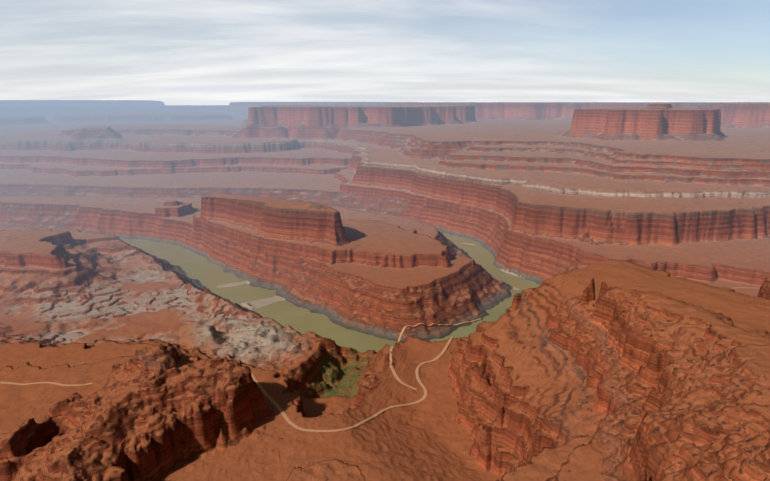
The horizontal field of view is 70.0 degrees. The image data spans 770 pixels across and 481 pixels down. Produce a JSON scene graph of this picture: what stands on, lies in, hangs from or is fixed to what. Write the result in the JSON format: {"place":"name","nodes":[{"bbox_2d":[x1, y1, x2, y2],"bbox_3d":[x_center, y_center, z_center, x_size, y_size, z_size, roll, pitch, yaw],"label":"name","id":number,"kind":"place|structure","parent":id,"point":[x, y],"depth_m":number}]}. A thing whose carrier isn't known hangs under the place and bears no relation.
{"place":"outdoors","nodes":[
{"label":"outdoors","id":0,"kind":"place"},
{"bbox_2d":[120,232,540,352],"bbox_3d":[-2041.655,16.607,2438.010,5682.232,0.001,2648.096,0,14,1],"label":"water","id":1,"kind":"structure","parent":0,"point":[210,276],"depth_m":1819.19},
{"bbox_2d":[0,287,746,431],"bbox_3d":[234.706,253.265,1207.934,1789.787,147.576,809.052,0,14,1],"label":"roads","id":2,"kind":"structure","parent":0,"point":[284,415],"depth_m":943.43},
{"bbox_2d":[0,100,769,480],"bbox_3d":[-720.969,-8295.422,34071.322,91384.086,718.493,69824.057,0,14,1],"label":"terrain","id":3,"kind":"structure","parent":0,"point":[628,340],"depth_m":1609.13},
{"bbox_2d":[0,0,769,104],"label":"sky","id":4,"kind":"structure","parent":0,"point":[171,52]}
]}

